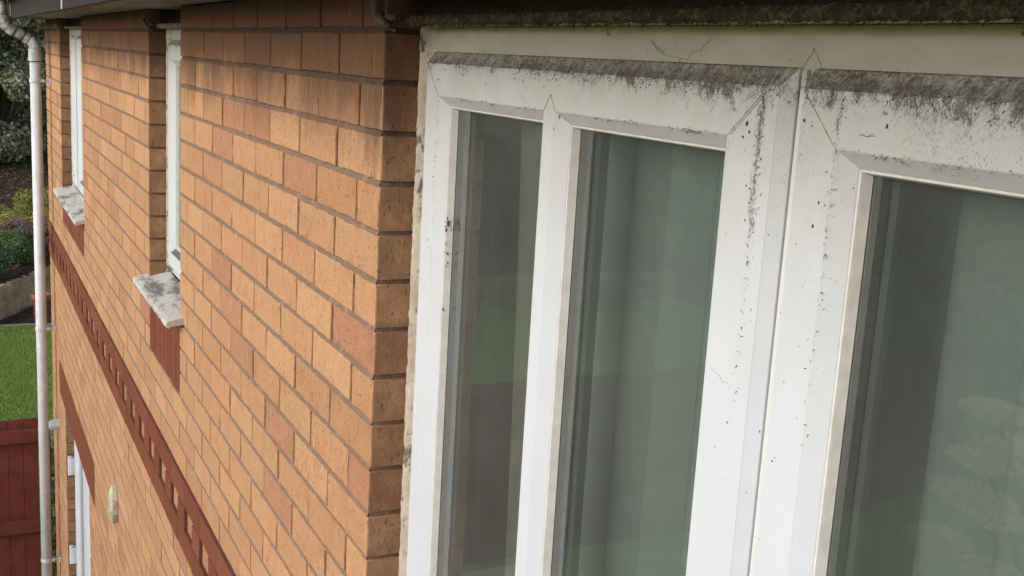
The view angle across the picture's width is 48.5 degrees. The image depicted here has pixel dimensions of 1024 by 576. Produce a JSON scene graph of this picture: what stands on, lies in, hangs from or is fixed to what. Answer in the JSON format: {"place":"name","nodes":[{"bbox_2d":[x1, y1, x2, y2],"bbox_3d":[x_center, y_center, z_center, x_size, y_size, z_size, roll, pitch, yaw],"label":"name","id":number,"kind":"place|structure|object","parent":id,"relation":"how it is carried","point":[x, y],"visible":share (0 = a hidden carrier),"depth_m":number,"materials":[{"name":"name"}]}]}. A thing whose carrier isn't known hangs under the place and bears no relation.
{"place":"outdoors","nodes":[
{"label":"outdoors","id":0,"kind":"place"},
{"bbox_2d":[0,114,51,324],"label":"planted bank","id":1,"kind":"structure","parent":0,"point":[25,316],"depth_m":22.82,"materials":[{"name":"green plant"}]},
{"bbox_2d":[0,241,16,274],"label":"garden shrub","id":2,"kind":"object","parent":1,"relation":"on","point":[5,253],"visible":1,"depth_m":17.82,"materials":[{"name":"green plant"}]},
{"bbox_2d":[0,204,32,216],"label":"garden shrub","id":3,"kind":"object","parent":1,"relation":"on","point":[3,210],"visible":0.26,"depth_m":20.76,"materials":[{"name":"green plant"}]},
{"bbox_2d":[0,212,32,229],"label":"garden shrub","id":4,"kind":"object","parent":1,"relation":"on","point":[10,215],"visible":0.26,"depth_m":20.12,"materials":[{"name":"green plant"}]},
{"bbox_2d":[0,216,33,245],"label":"garden shrub","id":5,"kind":"object","parent":1,"relation":"on","point":[15,224],"visible":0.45,"depth_m":19.58,"materials":[{"name":"brown plant"}]},
{"bbox_2d":[0,0,46,162],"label":"evergreen tree","id":6,"kind":"object","parent":1,"relation":"on","point":[15,138],"visible":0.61,"depth_m":24.69,"materials":[{"name":"green plant"}]},
{"bbox_2d":[0,229,47,264],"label":"garden shrub","id":7,"kind":"object","parent":1,"relation":"on","point":[20,244],"visible":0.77,"depth_m":18.66,"materials":[{"name":"green plant"}]},
{"bbox_2d":[0,29,47,125],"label":"evergreen tree","id":8,"kind":"object","parent":1,"relation":"on","point":[44,118],"visible":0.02,"depth_m":28.27,"materials":[{"name":"green plant"}]},
{"bbox_2d":[0,158,50,309],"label":"fallen leaves","id":9,"kind":"object","parent":1,"relation":"on","point":[15,184],"visible":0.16,"depth_m":23.40,"materials":[{"name":"brown plant"}]},
{"bbox_2d":[4,20,47,153],"bbox_3d":[-9.897,-5.267,25.784,2.749,5.027,2.912,4,11,1],"label":"evergreen tree","id":10,"kind":"object","parent":1,"relation":"on","point":[42,41],"visible":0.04,"depth_m":24.88,"materials":[{"name":"green plant"}]},
{"bbox_2d":[11,187,48,216],"bbox_3d":[-8.839,-1.455,21.292,1.249,0.886,1.192,-2,12,-26],"label":"garden shrub","id":11,"kind":"object","parent":1,"relation":"on","point":[26,200],"visible":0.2,"depth_m":21.19,"materials":[{"name":"green plant"}]},
{"bbox_2d":[28,217,49,251],"bbox_3d":[-7.954,-0.899,19.921,1.141,0.704,0.904,8,12,20],"label":"garden shrub","id":12,"kind":"object","parent":1,"relation":"on","point":[47,236],"visible":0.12,"depth_m":19.70,"materials":[{"name":"brown plant"}]},
{"bbox_2d":[29,209,48,228],"bbox_3d":[-8.312,-1.106,20.489,0.787,0.735,1.107,2,11,-6],"label":"garden shrub","id":13,"kind":"object","parent":1,"relation":"on","point":[46,214],"visible":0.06,"depth_m":20.19,"materials":[{"name":"green plant"}]},
{"bbox_2d":[31,292,50,322],"bbox_3d":[-7.302,0.323,17.645,0.300,0.475,0.300,-2,12,-26],"label":"plant pot","id":14,"kind":"object","parent":1,"relation":"on","point":[48,296],"visible":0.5,"depth_m":17.59,"materials":[{"name":"brown ceramic"}]},
{"bbox_2d":[0,324,54,575],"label":"lawn","id":15,"kind":"structure","parent":0,"point":[34,374],"depth_m":14.49,"materials":[{"name":"green plant"}]},
{"bbox_2d":[0,417,52,575],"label":"board fence","id":16,"kind":"object","parent":15,"relation":"on","point":[20,548],"visible":0.81,"depth_m":8.26,"materials":[{"name":"red wood"}]},
{"label":"ground","id":17,"kind":"structure","parent":0,"visible":0},
{"bbox_2d":[0,265,50,319],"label":"stake fence","id":18,"kind":"object","parent":17,"relation":"on","point":[15,295],"visible":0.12,"depth_m":18.20,"materials":[{"name":"beige wood"}]},
{"bbox_2d":[0,323,50,326],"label":"kerb edging","id":19,"kind":"object","parent":17,"relation":"on","point":[15,325],"visible":0.08,"depth_m":17.44,"materials":[{"name":"concrete"}]},
{"bbox_2d":[0,0,1023,575],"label":"brick house","id":20,"kind":"structure","parent":17,"relation":"on","point":[276,228],"depth_m":1.73,"materials":[{"name":"brick"}]},
{"bbox_2d":[53,18,84,225],"bbox_3d":[-2.350,-0.945,6.161,0.178,1.019,1.370,-2,12,-26],"label":"window","id":21,"kind":"structure","parent":20,"relation":"in","point":[70,197],"depth_m":6.41,"materials":[{"name":"plastic"}]},
{"bbox_2d":[68,440,90,575],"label":"door","id":22,"kind":"structure","parent":20,"relation":"in","point":[80,555],"depth_m":7.10,"materials":[{"name":"plastic"}]},
{"bbox_2d":[132,9,183,328],"bbox_3d":[-1.022,-0.394,3.469,0.178,0.899,0.677,-2,12,-26],"label":"window","id":23,"kind":"structure","parent":20,"relation":"in","point":[161,291],"depth_m":3.65,"materials":[{"name":"plastic"}]},
{"bbox_2d":[487,120,542,575],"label":"curtain","id":24,"kind":"object","parent":20,"relation":"hanging from","point":[516,301],"visible":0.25,"depth_m":1.79,"materials":[{"name":"fabric"}]},
{"bbox_2d":[578,102,778,575],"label":"vertical blind","id":25,"kind":"object","parent":20,"relation":"attached to","point":[661,220],"visible":0.38,"depth_m":1.39,"materials":[{"name":"fabric"}]},
{"bbox_2d":[369,0,1023,575],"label":"window","id":26,"kind":"structure","parent":20,"relation":"in","point":[923,92],"depth_m":1.03,"materials":[{"name":"plastic"}]},
{"bbox_2d":[826,171,1023,575],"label":"vertical blind","id":27,"kind":"object","parent":20,"relation":"attached to","point":[946,494],"visible":0.28,"depth_m":0.98,"materials":[{"name":"fabric"}]}
]}

